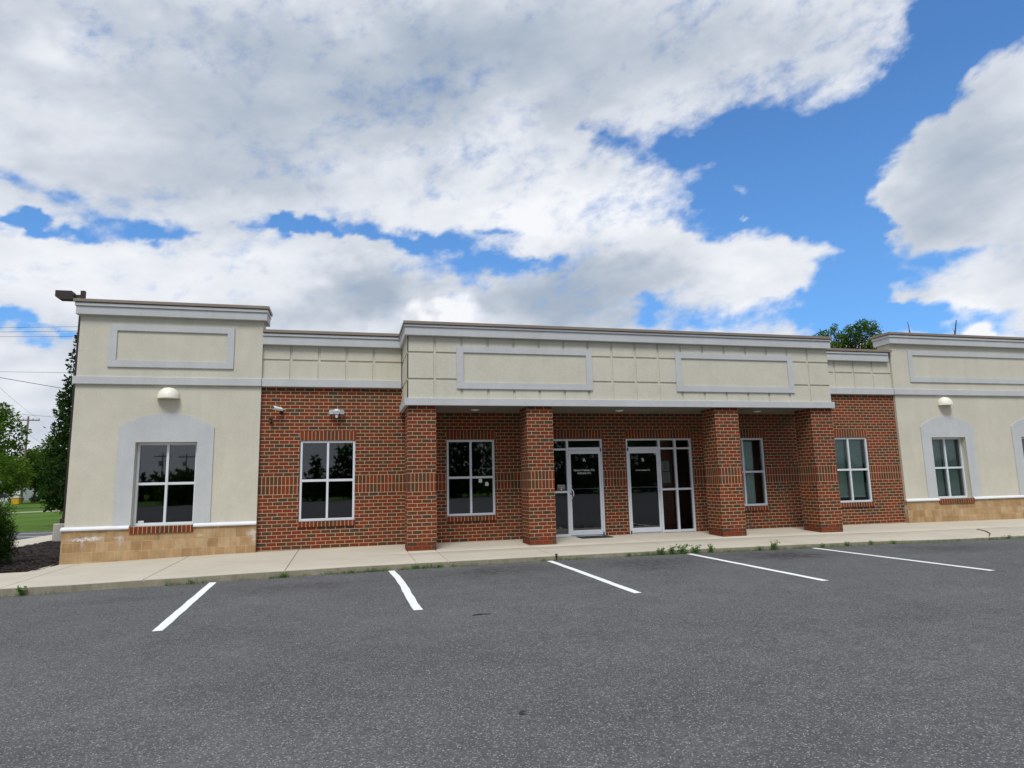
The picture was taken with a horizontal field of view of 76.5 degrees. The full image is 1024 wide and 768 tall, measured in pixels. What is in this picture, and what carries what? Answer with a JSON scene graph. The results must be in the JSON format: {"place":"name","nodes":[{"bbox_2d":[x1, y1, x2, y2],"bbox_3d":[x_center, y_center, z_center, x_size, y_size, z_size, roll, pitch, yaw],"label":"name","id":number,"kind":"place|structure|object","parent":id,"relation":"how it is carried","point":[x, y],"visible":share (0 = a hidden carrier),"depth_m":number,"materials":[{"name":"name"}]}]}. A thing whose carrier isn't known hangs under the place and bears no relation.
{"place":"outdoors","nodes":[
{"label":"outdoors","id":0,"kind":"place"},
{"bbox_2d":[0,488,37,500],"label":"white house","id":1,"kind":"structure","parent":0,"point":[28,495],"depth_m":144.20,"materials":[{"name":"white"}]},
{"bbox_2d":[0,540,60,572],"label":"mulch bed","id":2,"kind":"object","parent":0,"point":[35,556],"visible":0.4,"depth_m":13.95,"materials":[{"name":"brown wood"}]},
{"bbox_2d":[0,501,21,564],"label":"clipped shrub","id":3,"kind":"object","parent":2,"relation":"on","point":[7,537],"visible":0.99,"depth_m":12.96,"materials":[{"name":"green plant"}]},
{"bbox_2d":[0,498,62,531],"bbox_3d":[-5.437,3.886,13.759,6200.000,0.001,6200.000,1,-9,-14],"label":"ground","id":4,"kind":"structure","parent":0,"point":[30,521],"depth_m":44.32,"materials":[{"name":"green plant"}]},
{"bbox_2d":[0,494,8,511],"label":"mailbox","id":5,"kind":"object","parent":4,"relation":"on","point":[4,496],"visible":0.83,"depth_m":57.11,"materials":[{"name":"black plastic"}]},
{"bbox_2d":[7,493,24,502],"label":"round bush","id":6,"kind":"object","parent":4,"relation":"on","point":[17,494],"visible":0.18,"depth_m":108.20,"materials":[{"name":"green plant"}]},
{"bbox_2d":[0,402,32,473],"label":"broadleaf tree","id":7,"kind":"object","parent":4,"relation":"on","point":[5,415],"visible":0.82,"depth_m":98.75,"materials":[{"name":"green plant"}]},
{"bbox_2d":[11,496,21,503],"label":"yellow bin","id":8,"kind":"object","parent":4,"relation":"on","point":[15,499],"visible":0.93,"depth_m":97.00,"materials":[{"name":"plastic"}]},
{"bbox_2d":[0,451,36,500],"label":"broadleaf tree","id":9,"kind":"object","parent":4,"relation":"on","point":[12,478],"visible":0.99,"depth_m":69.37,"materials":[{"name":"green plant"}]},
{"bbox_2d":[17,416,39,502],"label":"utility pole","id":10,"kind":"object","parent":4,"relation":"on","point":[25,450],"visible":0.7,"depth_m":107.55,"materials":[{"name":"brown wood"}]},
{"bbox_2d":[29,494,37,502],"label":"round bush","id":11,"kind":"object","parent":4,"relation":"on","point":[31,501],"visible":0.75,"depth_m":109.47,"materials":[{"name":"green plant"}]},
{"bbox_2d":[9,510,58,512],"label":"footpath","id":12,"kind":"structure","parent":4,"relation":"on","point":[32,511],"depth_m":56.82,"materials":[{"name":"grey concrete"}]},
{"bbox_2d":[14,445,54,502],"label":"broadleaf tree","id":13,"kind":"object","parent":4,"relation":"on","point":[31,451],"visible":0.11,"depth_m":109.21,"materials":[{"name":"green plant"}]},
{"bbox_2d":[21,451,65,496],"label":"broadleaf tree","id":14,"kind":"object","parent":4,"relation":"on","point":[43,463],"visible":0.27,"depth_m":100.78,"materials":[{"name":"green plant"}]},
{"bbox_2d":[38,433,67,451],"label":"broadleaf tree","id":15,"kind":"object","parent":4,"relation":"on","point":[44,443],"visible":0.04,"depth_m":124.04,"materials":[{"name":"green plant"}]},
{"bbox_2d":[36,333,76,517],"bbox_3d":[-22.384,2.141,33.310,3.100,10.232,3.112,1,-9,-14],"label":"conical tree","id":16,"kind":"object","parent":4,"relation":"on","point":[54,498],"visible":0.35,"depth_m":32.51,"materials":[{"name":"green plant"}]},
{"bbox_2d":[52,290,85,540],"bbox_3d":[-13.394,1.010,19.503,1.000,7.870,0.580,1,-9,-14],"label":"lot lamp","id":17,"kind":"object","parent":4,"relation":"on","point":[64,295],"visible":0.46,"depth_m":19.54,"materials":[{"name":"brown metal"}]},
{"bbox_2d":[812,318,883,349],"bbox_3d":[18.714,1.563,35.919,5.760,10.256,5.711,1,-9,-14],"label":"locust tree","id":18,"kind":"object","parent":4,"relation":"on","point":[858,337],"visible":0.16,"depth_m":35.78,"materials":[{"name":"green plant"}]},
{"bbox_2d":[10,531,52,540],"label":"road","id":19,"kind":"structure","parent":0,"point":[22,535],"depth_m":25.82,"materials":[{"name":"grey asphalt"}]},
{"bbox_2d":[13,535,51,547],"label":"path","id":20,"kind":"structure","parent":0,"point":[29,541],"depth_m":20.34,"materials":[{"name":"concrete"}]},
{"bbox_2d":[0,377,70,389],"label":"power line","id":21,"kind":"object","parent":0,"point":[34,383],"visible":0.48,"depth_m":30.53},
{"bbox_2d":[33,336,76,336],"bbox_3d":[-25.752,-2.275,30.835,14.414,0.069,0.014,0,-9,-6],"label":"power line","id":22,"kind":"object","parent":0,"point":[54,336],"visible":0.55,"depth_m":31.25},
{"bbox_2d":[0,0,1023,460],"bbox_3d":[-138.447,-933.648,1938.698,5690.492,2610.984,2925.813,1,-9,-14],"label":"sky","id":23,"kind":"structure","parent":0,"point":[724,166],"depth_m":2793.94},
{"bbox_2d":[0,538,1023,767],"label":"parking lot","id":24,"kind":"structure","parent":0,"point":[694,661],"depth_m":5.26,"materials":[{"name":"grey asphalt"}]},
{"bbox_2d":[17,585,27,595],"bbox_3d":[-7.514,3.170,9.970,0.154,0.178,0.157,1,-9,-14],"label":"weed","id":25,"kind":"object","parent":24,"relation":"on","point":[20,591],"visible":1,"depth_m":9.95,"materials":[{"name":"green plant"}]},
{"bbox_2d":[153,582,215,630],"bbox_3d":[-4.359,2.953,8.816,0.119,0.002,3.766,1,-9,-16],"label":"parking line","id":26,"kind":"object","parent":24,"relation":"on","point":[169,620],"visible":1,"depth_m":8.32,"materials":[{"name":"white paint"}]},
{"bbox_2d":[389,570,422,609],"bbox_3d":[-1.592,2.965,9.512,0.142,0.001,3.763,1,-9,-15],"label":"parking line","id":27,"kind":"object","parent":24,"relation":"on","point":[411,599],"visible":1,"depth_m":9.02,"materials":[{"name":"white paint"}]},
{"bbox_2d":[548,561,640,592],"bbox_3d":[1.165,2.984,10.204,0.124,0.001,3.761,1,-9,-14],"label":"parking line","id":28,"kind":"object","parent":24,"relation":"on","point":[602,579],"visible":1,"depth_m":9.71,"materials":[{"name":"white paint"}]},
{"bbox_2d":[676,544,687,553],"bbox_3d":[3.315,3.219,12.687,0.254,0.222,0.117,-1,-9,0],"label":"weed","id":29,"kind":"object","parent":24,"relation":"on","point":[682,547],"visible":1,"depth_m":12.69,"materials":[{"name":"green plant"}]},
{"bbox_2d":[689,544,701,552],"bbox_3d":[3.594,3.241,12.767,0.293,0.195,0.142,1,-9,-14],"label":"weed","id":30,"kind":"object","parent":24,"relation":"on","point":[695,549],"visible":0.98,"depth_m":12.76,"materials":[{"name":"green plant"}]},
{"bbox_2d":[690,554,827,580],"bbox_3d":[3.922,3.033,10.892,0.121,0.001,3.761,1,-9,-14],"label":"parking line","id":31,"kind":"object","parent":24,"relation":"on","point":[762,568],"visible":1,"depth_m":10.42,"materials":[{"name":"white paint"}]},
{"bbox_2d":[770,539,779,549],"bbox_3d":[5.322,3.263,13.181,0.197,0.228,0.158,1,-9,-14],"label":"weed","id":32,"kind":"object","parent":24,"relation":"on","point":[773,545],"visible":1,"depth_m":13.18,"materials":[{"name":"green plant"}]},
{"bbox_2d":[814,548,992,570],"bbox_3d":[6.727,3.094,11.590,0.120,0.001,3.767,1,-9,-16],"label":"parking line","id":33,"kind":"object","parent":24,"relation":"on","point":[907,559],"visible":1,"depth_m":11.13,"materials":[{"name":"white paint"}]},
{"bbox_2d":[0,519,1023,596],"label":"sidewalk","id":34,"kind":"structure","parent":0,"point":[62,578],"depth_m":12.75,"materials":[{"name":"concrete"}]},
{"bbox_2d":[59,298,1023,564],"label":"office building","id":35,"kind":"structure","parent":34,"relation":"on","point":[409,448],"depth_m":14.86,"materials":[{"name":"beige paint"}]},
{"bbox_2d":[129,442,196,533],"bbox_3d":[-7.244,2.154,13.586,1.186,1.858,0.287,1,-9,-14],"label":"window","id":36,"kind":"structure","parent":35,"relation":"in","point":[165,472],"depth_m":13.66,"materials":[{"name":"clear metal"}]},
{"bbox_2d":[157,387,179,398],"bbox_3d":[-7.254,0.175,13.688,0.446,0.246,0.230,1,-9,-14],"label":"wall light","id":37,"kind":"object","parent":35,"relation":"attached to","point":[168,393],"visible":1,"depth_m":13.65,"materials":[{"name":"beige plastic"}]},
{"bbox_2d":[273,406,283,414],"bbox_3d":[-5.105,0.577,14.258,0.127,0.170,0.322,-5,-9,23],"label":"security camera","id":38,"kind":"object","parent":35,"relation":"attached to","point":[279,409],"visible":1,"depth_m":14.22,"materials":[{"name":"white plastic"}]},
{"bbox_2d":[298,431,355,526],"bbox_3d":[-4.090,2.092,14.426,1.201,2.082,0.150,1,-9,-14],"label":"window","id":39,"kind":"structure","parent":35,"relation":"in","point":[327,468],"depth_m":14.43,"materials":[{"name":"clear metal"}]},
{"bbox_2d":[329,409,343,417],"bbox_3d":[-3.926,0.663,14.553,0.336,0.203,0.180,1,-9,-14],"label":"flood light","id":40,"kind":"object","parent":35,"relation":"attached to","point":[336,412],"visible":1,"depth_m":14.50,"materials":[{"name":"grey plastic"}]},
{"bbox_2d":[446,431,496,521],"bbox_3d":[-0.960,2.140,15.208,1.164,2.082,0.150,1,-9,-14],"label":"window","id":41,"kind":"structure","parent":35,"relation":"in","point":[468,461],"depth_m":15.21,"materials":[{"name":"black glass"}]},
{"bbox_2d":[557,484,565,490],"bbox_3d":[1.192,2.505,15.713,0.210,0.145,0.005,1,-9,-14],"label":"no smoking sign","id":42,"kind":"object","parent":35,"relation":"attached to","point":[560,487],"visible":1,"depth_m":15.71,"materials":[{"name":"grey plastic"}]},
{"bbox_2d":[568,448,604,535],"bbox_3d":[1.806,2.622,15.823,0.848,2.095,0.176,1,-9,-14],"label":"door","id":43,"kind":"structure","parent":35,"relation":"in","point":[586,509],"depth_m":15.83,"materials":[{"name":"black glass"}]},
{"bbox_2d":[627,448,661,533],"bbox_3d":[3.299,2.645,16.196,0.848,2.095,0.176,1,-9,-14],"label":"door","id":44,"kind":"structure","parent":35,"relation":"in","point":[643,466],"depth_m":16.20,"materials":[{"name":"black glass"}]},
{"bbox_2d":[739,430,769,510],"bbox_3d":[6.036,2.256,17.012,1.266,2.082,0.260,1,-9,-14],"label":"window","id":45,"kind":"structure","parent":35,"relation":"in","point":[748,472],"depth_m":17.09,"materials":[{"name":"white metal"}]},
{"bbox_2d":[834,430,874,506],"bbox_3d":[9.225,2.302,17.791,1.241,2.082,0.225,1,-9,-14],"label":"window","id":46,"kind":"structure","parent":35,"relation":"in","point":[854,469],"depth_m":17.87,"materials":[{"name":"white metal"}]},
{"bbox_2d":[938,397,953,404],"bbox_3d":[12.463,0.478,18.614,0.446,0.246,0.230,1,-9,-14],"label":"wall light","id":47,"kind":"object","parent":35,"relation":"attached to","point":[944,401],"visible":1,"depth_m":18.55,"materials":[{"name":"beige plastic"}]},
{"bbox_2d":[932,438,974,503],"bbox_3d":[12.443,2.461,18.543,1.203,1.858,0.362,1,-9,-14],"label":"window","id":48,"kind":"structure","parent":35,"relation":"in","point":[947,445],"depth_m":18.69,"materials":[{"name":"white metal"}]},
{"bbox_2d":[1021,437,1023,453],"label":"window","id":49,"kind":"structure","parent":35,"relation":"in","point":[1022,438],"depth_m":19.40,"materials":[{"name":"white metal"}]},
{"bbox_2d":[576,535,612,537],"bbox_3d":[1.952,3.612,15.374,0.790,0.012,0.480,1,-9,-14],"label":"door mat","id":50,"kind":"object","parent":34,"relation":"on","point":[600,536],"depth_m":15.31,"materials":[{"name":"black rubber"}]},
{"bbox_2d":[4,536,1021,596],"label":"kerb grass","id":51,"kind":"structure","parent":0,"point":[422,567],"depth_m":12.16,"materials":[{"name":"green plant"}]}
]}

